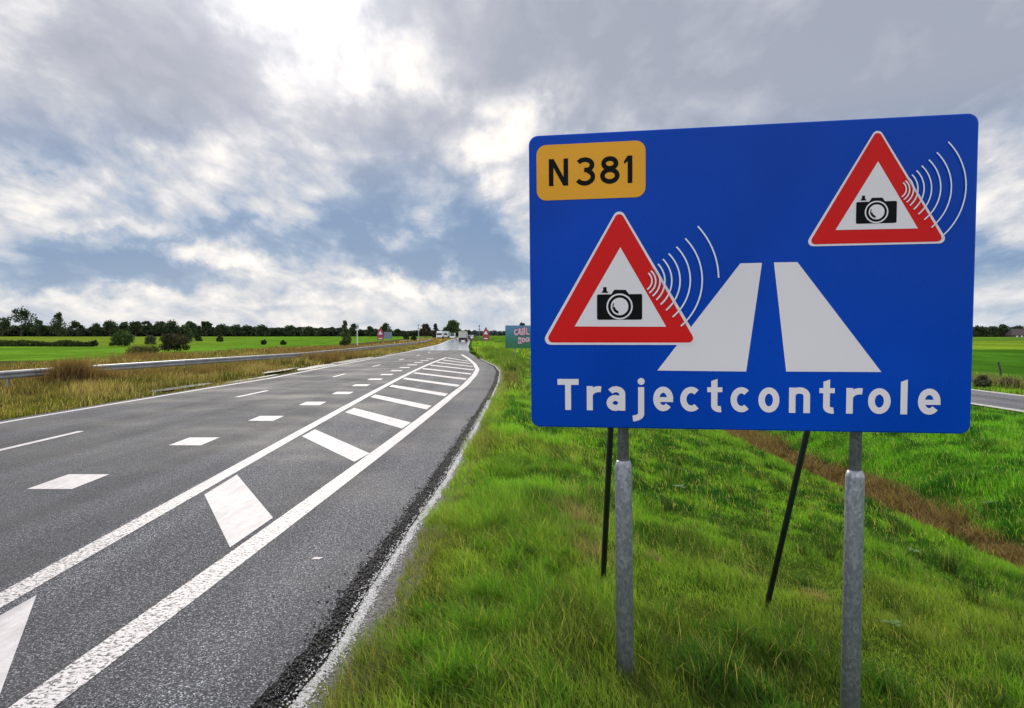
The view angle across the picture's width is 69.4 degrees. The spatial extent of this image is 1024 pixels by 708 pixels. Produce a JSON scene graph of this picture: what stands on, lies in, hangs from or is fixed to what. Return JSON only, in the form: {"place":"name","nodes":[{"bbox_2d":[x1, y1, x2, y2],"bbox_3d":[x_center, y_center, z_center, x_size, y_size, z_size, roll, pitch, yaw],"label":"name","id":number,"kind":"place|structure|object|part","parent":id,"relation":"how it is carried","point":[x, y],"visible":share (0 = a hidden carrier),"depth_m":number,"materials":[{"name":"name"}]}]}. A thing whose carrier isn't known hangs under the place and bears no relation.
{"place":"outdoors","nodes":[
{"label":"outdoors","id":0,"kind":"place"},
{"bbox_2d":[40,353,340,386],"bbox_3d":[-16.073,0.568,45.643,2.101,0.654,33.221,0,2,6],"label":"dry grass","id":1,"kind":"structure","parent":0,"point":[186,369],"depth_m":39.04,"materials":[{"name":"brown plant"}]},
{"bbox_2d":[0,337,498,707],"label":"road","id":2,"kind":"structure","parent":0,"point":[198,548],"depth_m":7.92,"materials":[{"name":"grey asphalt"}]},
{"bbox_2d":[297,363,338,369],"bbox_3d":[-11.798,0.755,44.838,0.994,0.001,9.600,0,2,0],"label":"road marking","id":3,"kind":"object","parent":2,"relation":"on","point":[315,366],"visible":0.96,"depth_m":44.78,"materials":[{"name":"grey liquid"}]},
{"bbox_2d":[331,357,372,363],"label":"puddle","id":4,"kind":"object","parent":2,"relation":"on","point":[351,360],"visible":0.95,"depth_m":54.73,"materials":[{"name":"grey liquid"}]},
{"bbox_2d":[459,331,467,341],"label":"box truck","id":5,"kind":"object","parent":2,"relation":"on","point":[463,335],"visible":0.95,"depth_m":181.92,"materials":[{"name":"metal"}]},
{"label":"rear door","id":6,"kind":"part","parent":5,"relation":"part of","materials":[{"name":"white metal"}]},
{"bbox_2d":[0,335,1023,707],"bbox_3d":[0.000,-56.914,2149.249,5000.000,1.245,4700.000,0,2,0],"label":"ground","id":7,"kind":"structure","parent":0,"point":[988,353],"depth_m":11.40,"materials":[{"name":"green plant"}]},
{"bbox_2d":[0,317,11,336],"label":"tree","id":8,"kind":"object","parent":7,"relation":"on","point":[5,324],"visible":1,"depth_m":609.57,"materials":[{"name":"green plant"}]},
{"bbox_2d":[5,306,37,336],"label":"tree","id":9,"kind":"object","parent":7,"relation":"on","point":[25,313],"visible":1,"depth_m":614.88,"materials":[{"name":"green plant"}]},
{"bbox_2d":[28,319,49,336],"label":"tree","id":10,"kind":"object","parent":7,"relation":"on","point":[41,326],"visible":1,"depth_m":596.83,"materials":[{"name":"green plant"}]},
{"bbox_2d":[0,339,92,346],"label":"hedge","id":11,"kind":"object","parent":7,"relation":"on","point":[19,343],"visible":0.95,"depth_m":142.53,"materials":[{"name":"green plant"}]},
{"bbox_2d":[46,312,71,336],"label":"tree","id":12,"kind":"object","parent":7,"relation":"on","point":[55,325],"visible":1,"depth_m":593.24,"materials":[{"name":"green plant"}]},
{"bbox_2d":[69,320,84,335],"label":"tree","id":13,"kind":"object","parent":7,"relation":"on","point":[76,325],"visible":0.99,"depth_m":616.70,"materials":[{"name":"green plant"}]},
{"bbox_2d":[90,340,98,345],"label":"shrub","id":14,"kind":"object","parent":7,"relation":"on","point":[94,343],"visible":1,"depth_m":141.76,"materials":[{"name":"green plant"}]},
{"bbox_2d":[87,323,103,334],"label":"tree","id":15,"kind":"object","parent":7,"relation":"on","point":[95,328],"visible":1,"depth_m":599.93,"materials":[{"name":"green plant"}]},
{"bbox_2d":[102,319,117,334],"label":"tree","id":16,"kind":"object","parent":7,"relation":"on","point":[109,325],"visible":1,"depth_m":608.60,"materials":[{"name":"green plant"}]},
{"bbox_2d":[108,329,135,345],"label":"shrub","id":17,"kind":"object","parent":7,"relation":"on","point":[125,338],"visible":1,"depth_m":139.09,"materials":[{"name":"green plant"}]},
{"bbox_2d":[119,321,130,332],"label":"tree","id":18,"kind":"object","parent":7,"relation":"on","point":[123,326],"visible":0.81,"depth_m":616.74,"materials":[{"name":"green plant"}]},
{"bbox_2d":[128,321,141,333],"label":"tree","id":19,"kind":"object","parent":7,"relation":"on","point":[135,326],"visible":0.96,"depth_m":610.38,"materials":[{"name":"green plant"}]},
{"bbox_2d":[125,345,160,355],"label":"shrub","id":20,"kind":"object","parent":7,"relation":"on","point":[143,348],"visible":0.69,"depth_m":77.12,"materials":[{"name":"green plant"}]},
{"bbox_2d":[141,320,153,334],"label":"tree","id":21,"kind":"object","parent":7,"relation":"on","point":[148,325],"visible":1,"depth_m":596.67,"materials":[{"name":"green plant"}]},
{"bbox_2d":[0,359,300,419],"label":"dry grass","id":22,"kind":"structure","parent":7,"relation":"on","point":[103,390],"depth_m":26.04,"materials":[{"name":"brown plant"}]},
{"bbox_2d":[144,335,157,344],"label":"shrub","id":23,"kind":"object","parent":7,"relation":"on","point":[149,339],"visible":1,"depth_m":159.41,"materials":[{"name":"green plant"}]},
{"bbox_2d":[154,321,167,333],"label":"tree","id":24,"kind":"object","parent":7,"relation":"on","point":[158,325],"visible":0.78,"depth_m":611.23,"materials":[{"name":"green plant"}]},
{"bbox_2d":[163,319,179,334],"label":"tree","id":25,"kind":"object","parent":7,"relation":"on","point":[173,326],"visible":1,"depth_m":591.95,"materials":[{"name":"green plant"}]},
{"bbox_2d":[159,333,190,351],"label":"shrub","id":26,"kind":"object","parent":7,"relation":"on","point":[171,341],"visible":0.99,"depth_m":95.16,"materials":[{"name":"green plant"}]},
{"bbox_2d":[150,383,209,391],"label":"puddle","id":27,"kind":"object","parent":7,"relation":"on","point":[171,388],"visible":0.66,"depth_m":28.24,"materials":[{"name":"grey liquid"}]},
{"bbox_2d":[183,325,193,340],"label":"tree","id":28,"kind":"object","parent":7,"relation":"on","point":[187,331],"visible":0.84,"depth_m":224.65,"materials":[{"name":"green plant"}]},
{"bbox_2d":[182,321,196,333],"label":"tree","id":29,"kind":"object","parent":7,"relation":"on","point":[192,326],"visible":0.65,"depth_m":596.75,"materials":[{"name":"green plant"}]},
{"bbox_2d":[193,326,202,340],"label":"tree","id":30,"kind":"object","parent":7,"relation":"on","point":[197,335],"visible":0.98,"depth_m":231.51,"materials":[{"name":"green plant"}]},
{"bbox_2d":[201,321,212,333],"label":"tree","id":31,"kind":"object","parent":7,"relation":"on","point":[205,325],"visible":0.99,"depth_m":590.10,"materials":[{"name":"green plant"}]},
{"bbox_2d":[0,344,428,385],"bbox_3d":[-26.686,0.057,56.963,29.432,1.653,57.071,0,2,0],"label":"dry grass","id":32,"kind":"structure","parent":7,"relation":"on","point":[76,370],"depth_m":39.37,"materials":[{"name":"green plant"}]},
{"bbox_2d":[0,339,431,387],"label":"crash barrier","id":33,"kind":"object","parent":7,"relation":"on","point":[8,375],"visible":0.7,"depth_m":38.98,"materials":[{"name":"metal"}]},
{"bbox_2d":[216,335,223,341],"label":"shrub","id":34,"kind":"object","parent":7,"relation":"on","point":[219,338],"visible":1,"depth_m":209.46,"materials":[{"name":"green plant"}]},
{"bbox_2d":[213,323,228,335],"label":"tree","id":35,"kind":"object","parent":7,"relation":"on","point":[221,328],"visible":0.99,"depth_m":612.16,"materials":[{"name":"green plant"}]},
{"bbox_2d":[0,325,471,336],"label":"woodland","id":36,"kind":"object","parent":7,"relation":"on","point":[321,331],"visible":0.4,"depth_m":628.96,"materials":[{"name":"green plant"}]},
{"bbox_2d":[228,324,243,334],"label":"tree","id":37,"kind":"object","parent":7,"relation":"on","point":[234,329],"visible":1,"depth_m":589.83,"materials":[{"name":"green plant"}]},
{"bbox_2d":[241,324,252,334],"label":"tree","id":38,"kind":"object","parent":7,"relation":"on","point":[247,329],"visible":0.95,"depth_m":606.95,"materials":[{"name":"green plant"}]},
{"bbox_2d":[227,374,277,382],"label":"puddle","id":39,"kind":"object","parent":7,"relation":"on","point":[253,378],"visible":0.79,"depth_m":33.40,"materials":[{"name":"grey liquid"}]},
{"bbox_2d":[255,324,270,335],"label":"tree","id":40,"kind":"object","parent":7,"relation":"on","point":[264,328],"visible":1,"depth_m":592.29,"materials":[{"name":"green plant"}]},
{"bbox_2d":[264,367,296,372],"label":"puddle","id":41,"kind":"object","parent":7,"relation":"on","point":[277,370],"visible":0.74,"depth_m":41.02,"materials":[{"name":"grey liquid"}]},
{"bbox_2d":[282,325,294,335],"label":"tree","id":42,"kind":"object","parent":7,"relation":"on","point":[287,329],"visible":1,"depth_m":601.12,"materials":[{"name":"green plant"}]},
{"bbox_2d":[300,326,317,335],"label":"tree","id":43,"kind":"object","parent":7,"relation":"on","point":[308,331],"visible":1,"depth_m":590.50,"materials":[{"name":"green plant"}]},
{"bbox_2d":[338,320,351,345],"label":"conifer tree","id":44,"kind":"object","parent":7,"relation":"on","point":[345,335],"visible":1,"depth_m":134.52,"materials":[{"name":"green plant"}]},
{"bbox_2d":[349,323,358,334],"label":"tree","id":45,"kind":"object","parent":7,"relation":"on","point":[352,327],"visible":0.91,"depth_m":418.26,"materials":[{"name":"green plant"}]},
{"bbox_2d":[365,326,375,337],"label":"tree","id":46,"kind":"object","parent":7,"relation":"on","point":[370,332],"visible":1,"depth_m":428.84,"materials":[{"name":"green plant"}]},
{"bbox_2d":[377,327,383,343],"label":"warning board","id":47,"kind":"object","parent":7,"relation":"on","point":[380,334],"visible":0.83,"depth_m":139.95,"materials":[{"name":"white paint"}]},
{"bbox_2d":[381,322,389,332],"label":"tree","id":48,"kind":"object","parent":7,"relation":"on","point":[385,327],"visible":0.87,"depth_m":438.80,"materials":[{"name":"green plant"}]},
{"bbox_2d":[384,332,391,342],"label":"road board","id":49,"kind":"object","parent":7,"relation":"on","point":[387,335],"visible":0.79,"depth_m":137.96,"materials":[{"name":"metal"}]},
{"bbox_2d":[279,360,499,707],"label":"grit verge","id":50,"kind":"structure","parent":7,"relation":"on","point":[363,611],"depth_m":5.51,"materials":[{"name":"grey gravel"}]},
{"bbox_2d":[248,415,478,707],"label":"tar grit","id":51,"kind":"object","parent":50,"relation":"on","point":[354,592],"visible":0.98,"depth_m":5.70,"materials":[{"name":"gravel"}]},
{"bbox_2d":[394,329,401,337],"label":"tree","id":52,"kind":"object","parent":7,"relation":"on","point":[397,333],"visible":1,"depth_m":429.28,"materials":[{"name":"green plant"}]},
{"bbox_2d":[302,359,504,707],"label":"dirt verge","id":53,"kind":"structure","parent":7,"relation":"on","point":[387,593],"depth_m":5.60,"materials":[{"name":"grey gravel"}]},
{"bbox_2d":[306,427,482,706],"bbox_3d":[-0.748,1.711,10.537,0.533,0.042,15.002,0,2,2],"label":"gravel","id":54,"kind":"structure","parent":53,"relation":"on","point":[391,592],"depth_m":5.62,"materials":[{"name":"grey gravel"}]},
{"bbox_2d":[402,331,409,339],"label":"tree","id":55,"kind":"object","parent":7,"relation":"on","point":[405,335],"visible":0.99,"depth_m":239.41,"materials":[{"name":"green plant"}]},
{"bbox_2d":[362,337,453,345],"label":"dry grass","id":56,"kind":"structure","parent":7,"relation":"on","point":[434,341],"depth_m":158.13,"materials":[{"name":"brown plant"}]},
{"bbox_2d":[420,324,431,337],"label":"tree","id":57,"kind":"object","parent":7,"relation":"on","point":[426,328],"visible":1,"depth_m":298.77,"materials":[{"name":"green plant"}]},
{"bbox_2d":[432,323,438,337],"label":"tree","id":58,"kind":"object","parent":7,"relation":"on","point":[435,330],"visible":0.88,"depth_m":304.41,"materials":[{"name":"green plant"}]},
{"bbox_2d":[444,331,448,337],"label":"box truck","id":59,"kind":"object","parent":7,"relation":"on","point":[446,334],"visible":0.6,"depth_m":285.20,"materials":[{"name":"metal"}]},
{"bbox_2d":[443,320,460,335],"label":"tree","id":60,"kind":"object","parent":7,"relation":"on","point":[452,326],"visible":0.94,"depth_m":343.58,"materials":[{"name":"green plant"}]},
{"bbox_2d":[483,328,488,339],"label":"warning board","id":61,"kind":"object","parent":7,"relation":"on","point":[485,334],"visible":0.83,"depth_m":149.95,"materials":[{"name":"white paint"}]},
{"bbox_2d":[471,340,530,359],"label":"grass","id":62,"kind":"structure","parent":7,"relation":"on","point":[523,351],"depth_m":105.12,"materials":[{"name":"green plant"}]},
{"bbox_2d":[477,344,530,376],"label":"tall weeds","id":63,"kind":"object","parent":7,"relation":"on","point":[501,353],"visible":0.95,"depth_m":47.86,"materials":[{"name":"green plant"}]},
{"bbox_2d":[369,449,642,707],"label":"tall grass","id":64,"kind":"structure","parent":7,"relation":"on","point":[439,673],"depth_m":5.09,"materials":[{"name":"green plant"}]},
{"bbox_2d":[499,359,525,385],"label":"tall weeds","id":65,"kind":"object","parent":7,"relation":"on","point":[508,374],"visible":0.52,"depth_m":30.60,"materials":[{"name":"green plant"}]},
{"bbox_2d":[505,325,530,355],"bbox_3d":[0.947,-0.450,50.062,2.800,2.966,0.179,0,2,0],"label":"billboard","id":66,"kind":"object","parent":7,"relation":"on","point":[517,336],"visible":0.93,"depth_m":49.98,"materials":[{"name":"metal"}]},
{"bbox_2d":[543,478,839,606],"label":"straw grass","id":67,"kind":"structure","parent":7,"relation":"on","point":[647,553],"depth_m":7.44,"materials":[{"name":"green plant"}]},
{"bbox_2d":[439,442,1022,707],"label":"dead stems","id":68,"kind":"object","parent":7,"relation":"on","point":[934,703],"visible":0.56,"depth_m":7.23,"materials":[{"name":"brown plant"}]},
{"bbox_2d":[470,326,1023,335],"bbox_3d":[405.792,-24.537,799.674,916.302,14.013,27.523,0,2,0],"label":"woodland","id":69,"kind":"object","parent":7,"relation":"on","point":[492,333],"visible":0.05,"depth_m":790.33,"materials":[{"name":"green plant"}]},
{"bbox_2d":[529,114,978,707],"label":"traffic sign","id":70,"kind":"object","parent":7,"relation":"on","point":[805,278],"visible":1,"depth_m":4.25,"materials":[{"name":"metal"}]},
{"bbox_2d":[511,440,1022,692],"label":"tall grass","id":71,"kind":"structure","parent":7,"relation":"on","point":[949,569],"depth_m":8.32,"materials":[{"name":"green plant"}]},
{"bbox_2d":[674,480,1023,693],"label":"tall grass","id":72,"kind":"structure","parent":7,"relation":"on","point":[803,550],"depth_m":8.52,"materials":[{"name":"green plant"}]},
{"bbox_2d":[725,430,1023,572],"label":"dead reed","id":73,"kind":"object","parent":7,"relation":"on","point":[764,443],"visible":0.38,"depth_m":13.12,"materials":[{"name":"brown plant"}]},
{"bbox_2d":[881,619,902,626],"bbox_3d":[3.122,2.198,6.082,0.171,0.044,0.170,-2,2,-45],"label":"weed","id":74,"kind":"object","parent":7,"relation":"on","point":[892,621],"visible":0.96,"depth_m":6.07,"materials":[{"name":"green plant"}]},
{"bbox_2d":[973,325,986,335],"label":"tree","id":75,"kind":"object","parent":7,"relation":"on","point":[980,330],"visible":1,"depth_m":478.35,"materials":[{"name":"green plant"}]},
{"bbox_2d":[973,375,992,386],"bbox_3d":[19.747,1.275,31.049,0.713,0.863,0.761,0,2,0],"label":"shrub","id":76,"kind":"object","parent":7,"relation":"on","point":[982,381],"visible":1,"depth_m":30.91,"materials":[{"name":"green plant"}]},
{"bbox_2d":[985,326,997,336],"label":"tree","id":77,"kind":"object","parent":7,"relation":"on","point":[991,328],"visible":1,"depth_m":478.55,"materials":[{"name":"green plant"}]},
{"bbox_2d":[973,327,1013,336],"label":"woodland","id":78,"kind":"object","parent":7,"relation":"on","point":[974,334],"visible":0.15,"depth_m":509.56,"materials":[{"name":"green plant"}]},
{"bbox_2d":[971,370,1023,388],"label":"scrub","id":79,"kind":"object","parent":7,"relation":"on","point":[996,379],"visible":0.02,"depth_m":30.89,"materials":[{"name":"green plant"}]},
{"bbox_2d":[997,361,1001,376],"bbox_3d":[24.413,0.950,37.044,0.251,1.164,0.114,0,2,0],"label":"fence post","id":80,"kind":"object","parent":7,"relation":"on","point":[1000,370],"visible":0.59,"depth_m":37.00,"materials":[{"name":"grey wood"}]},
{"bbox_2d":[997,324,1009,335],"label":"tree","id":81,"kind":"object","parent":7,"relation":"on","point":[1001,328],"visible":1,"depth_m":478.93,"materials":[{"name":"green plant"}]},
{"bbox_2d":[999,377,1019,386],"bbox_3d":[20.881,1.327,31.061,0.796,0.732,0.846,0,2,0],"label":"shrub","id":82,"kind":"object","parent":7,"relation":"on","point":[1009,378],"visible":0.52,"depth_m":30.86,"materials":[{"name":"green plant"}]},
{"bbox_2d":[1004,328,1023,336],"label":"farmhouse","id":83,"kind":"object","parent":7,"relation":"on","point":[1015,333],"visible":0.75,"depth_m":471.91,"materials":[{"name":"brick"}]},
{"bbox_2d":[1011,325,1023,328],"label":"tree","id":84,"kind":"object","parent":7,"relation":"on","point":[1017,327],"visible":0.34,"depth_m":478.90,"materials":[{"name":"green plant"}]},
{"bbox_2d":[0,0,1023,330],"label":"sky","id":85,"kind":"structure","parent":0,"point":[269,163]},
{"bbox_2d":[281,475,1023,707],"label":"grass","id":86,"kind":"structure","parent":0,"point":[1008,573],"depth_m":5.90,"materials":[{"name":"green plant"}]},
{"bbox_2d":[447,391,1023,566],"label":"grass","id":87,"kind":"structure","parent":0,"point":[492,429],"depth_m":13.47,"materials":[{"name":"green plant"}]},
{"bbox_2d":[479,356,1023,396],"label":"grass","id":88,"kind":"structure","parent":0,"point":[513,388],"depth_m":29.31,"materials":[{"name":"green plant"}]},
{"bbox_2d":[971,390,1023,409],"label":"road","id":89,"kind":"structure","parent":0,"point":[1000,400],"depth_m":24.68,"materials":[{"name":"grey asphalt"}]},
{"bbox_2d":[971,403,1023,411],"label":"path border","id":90,"kind":"object","parent":89,"relation":"on","point":[998,407],"visible":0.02,"depth_m":21.97,"materials":[{"name":"white paint"}]},
{"bbox_2d":[971,389,1023,395],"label":"path border","id":91,"kind":"object","parent":89,"relation":"on","point":[997,392],"visible":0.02,"depth_m":27.55,"materials":[{"name":"white paint"}]},
{"label":"road","id":92,"kind":"structure","parent":0,"visible":0},
{"bbox_2d":[436,331,443,338],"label":"box truck","id":93,"kind":"object","parent":92,"relation":"on","point":[439,334],"visible":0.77,"depth_m":275.87,"materials":[{"name":"white paint"}]}
]}

